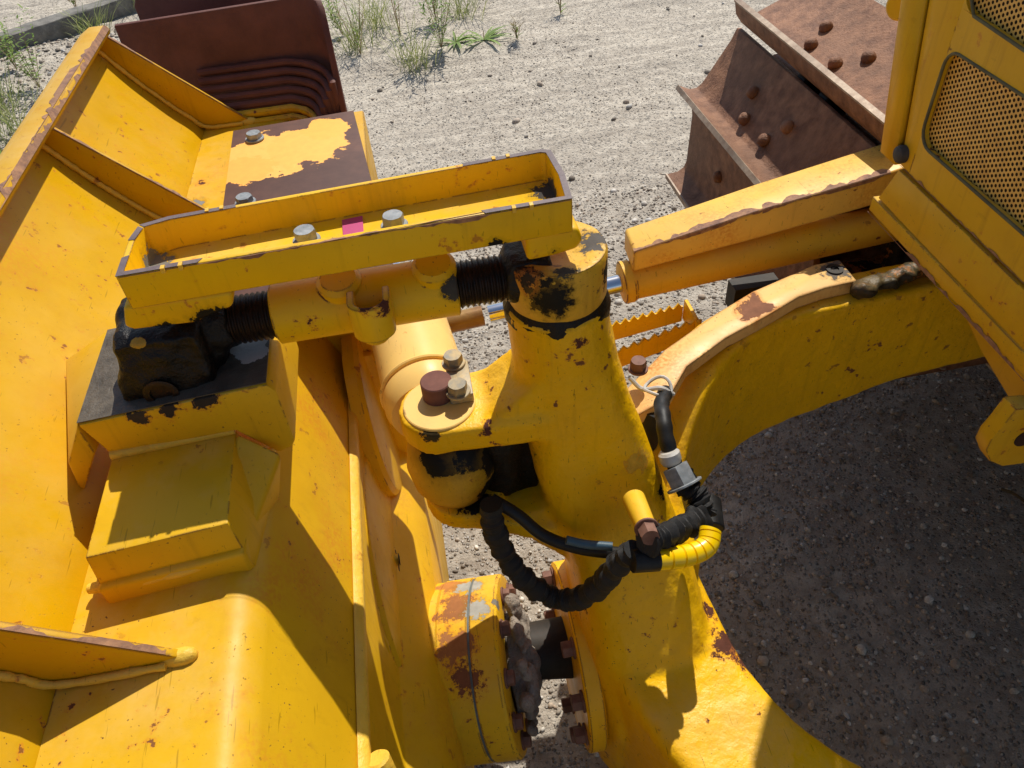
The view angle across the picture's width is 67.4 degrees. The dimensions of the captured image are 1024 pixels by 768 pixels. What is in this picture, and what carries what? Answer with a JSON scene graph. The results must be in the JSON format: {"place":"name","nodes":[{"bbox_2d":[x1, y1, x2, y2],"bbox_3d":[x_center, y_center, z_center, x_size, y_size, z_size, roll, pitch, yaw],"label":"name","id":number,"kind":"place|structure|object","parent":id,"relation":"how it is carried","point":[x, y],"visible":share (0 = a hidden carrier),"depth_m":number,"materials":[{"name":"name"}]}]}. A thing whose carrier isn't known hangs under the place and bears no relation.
{"place":"outdoors","nodes":[
{"label":"outdoors","id":0,"kind":"place"},
{"bbox_2d":[0,0,1023,767],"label":"ground","id":1,"kind":"structure","parent":0,"point":[644,42],"depth_m":2.25,"materials":[{"name":"grey gravel"}]},
{"bbox_2d":[0,4,25,69],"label":"leafy weed","id":2,"kind":"object","parent":1,"relation":"on","point":[4,47],"visible":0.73,"depth_m":4.94,"materials":[{"name":"green plant"}]},
{"bbox_2d":[0,54,39,114],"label":"grass tuft","id":3,"kind":"object","parent":1,"relation":"on","point":[4,104],"visible":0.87,"depth_m":4.57,"materials":[{"name":"green plant"}]},
{"bbox_2d":[0,8,41,87],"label":"leafy weed","id":4,"kind":"object","parent":1,"relation":"on","point":[25,64],"visible":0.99,"depth_m":4.66,"materials":[{"name":"green plant"}]},
{"bbox_2d":[0,77,43,144],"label":"grass tuft","id":5,"kind":"object","parent":1,"relation":"on","point":[5,121],"visible":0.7,"depth_m":4.24,"materials":[{"name":"green plant"}]},
{"bbox_2d":[0,0,135,56],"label":"kerb stone","id":6,"kind":"object","parent":1,"relation":"on","point":[56,26],"visible":0.65,"depth_m":5.44,"materials":[{"name":"concrete"}]},
{"bbox_2d":[53,0,118,38],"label":"grass tuft","id":7,"kind":"object","parent":1,"relation":"on","point":[88,25],"visible":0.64,"depth_m":5.43,"materials":[{"name":"green plant"}]},
{"bbox_2d":[322,0,343,34],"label":"leafy weed","id":8,"kind":"object","parent":1,"relation":"on","point":[334,17],"visible":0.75,"depth_m":5.01,"materials":[{"name":"green plant"}]},
{"bbox_2d":[330,0,364,54],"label":"dry weed","id":9,"kind":"object","parent":1,"relation":"on","point":[354,23],"visible":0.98,"depth_m":4.71,"materials":[{"name":"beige plant"}]},
{"bbox_2d":[324,0,391,56],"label":"grass tuft","id":10,"kind":"object","parent":1,"relation":"on","point":[351,32],"visible":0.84,"depth_m":4.83,"materials":[{"name":"green plant"}]},
{"bbox_2d":[340,0,404,32],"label":"grass tuft","id":11,"kind":"object","parent":1,"relation":"on","point":[381,16],"visible":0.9,"depth_m":5.16,"materials":[{"name":"green plant"}]},
{"bbox_2d":[382,0,405,35],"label":"dry weed","id":12,"kind":"object","parent":1,"relation":"on","point":[395,11],"visible":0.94,"depth_m":4.94,"materials":[{"name":"beige plant"}]},
{"bbox_2d":[359,5,455,75],"bbox_3d":[-0.587,-2.063,4.561,0.686,0.352,0.734,-10,44,-5],"label":"grass tuft","id":13,"kind":"object","parent":1,"relation":"on","point":[421,59],"visible":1,"depth_m":4.61,"materials":[{"name":"green plant"}]},
{"bbox_2d":[421,0,443,20],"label":"leafy weed","id":14,"kind":"object","parent":1,"relation":"on","point":[434,3],"visible":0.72,"depth_m":5.16,"materials":[{"name":"green plant"}]},
{"bbox_2d":[414,0,452,48],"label":"grass","id":15,"kind":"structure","parent":1,"relation":"on","point":[441,28],"depth_m":4.67,"materials":[{"name":"green plant"}]},
{"bbox_2d":[429,30,481,48],"bbox_3d":[-0.322,-2.172,4.825,0.317,0.061,0.313,29,53,30],"label":"rosette weed","id":16,"kind":"object","parent":1,"relation":"on","point":[455,41],"visible":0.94,"depth_m":4.84,"materials":[{"name":"green plant"}]},
{"bbox_2d":[428,0,486,22],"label":"grass tuft","id":17,"kind":"object","parent":1,"relation":"on","point":[465,10],"visible":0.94,"depth_m":5.21,"materials":[{"name":"green plant"}]},
{"bbox_2d":[451,25,516,47],"bbox_3d":[-0.183,-2.184,4.819,0.414,0.076,0.387,-10,44,-5],"label":"rosette weed","id":18,"kind":"object","parent":1,"relation":"on","point":[488,34],"visible":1,"depth_m":4.85,"materials":[{"name":"green plant"}]},
{"bbox_2d":[0,0,1023,767],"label":"bulldozer","id":19,"kind":"object","parent":1,"relation":"on","point":[264,434],"visible":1,"depth_m":1.17,"materials":[{"name":"paint"}]},
{"bbox_2d":[510,13,525,39],"bbox_3d":[0.034,-2.212,4.743,0.122,0.170,0.155,-10,44,-5],"label":"dry weed","id":20,"kind":"object","parent":1,"relation":"on","point":[514,27],"visible":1,"depth_m":4.76,"materials":[{"name":"beige plant"}]},
{"bbox_2d":[556,0,565,13],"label":"dry weed","id":21,"kind":"object","parent":1,"relation":"on","point":[558,2],"visible":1,"depth_m":5.10,"materials":[{"name":"beige plant"}]},
{"bbox_2d":[1001,488,1023,501],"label":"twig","id":22,"kind":"object","parent":1,"relation":"on","point":[1014,494],"visible":1,"depth_m":2.07,"materials":[{"name":"brown wood"}]}
]}

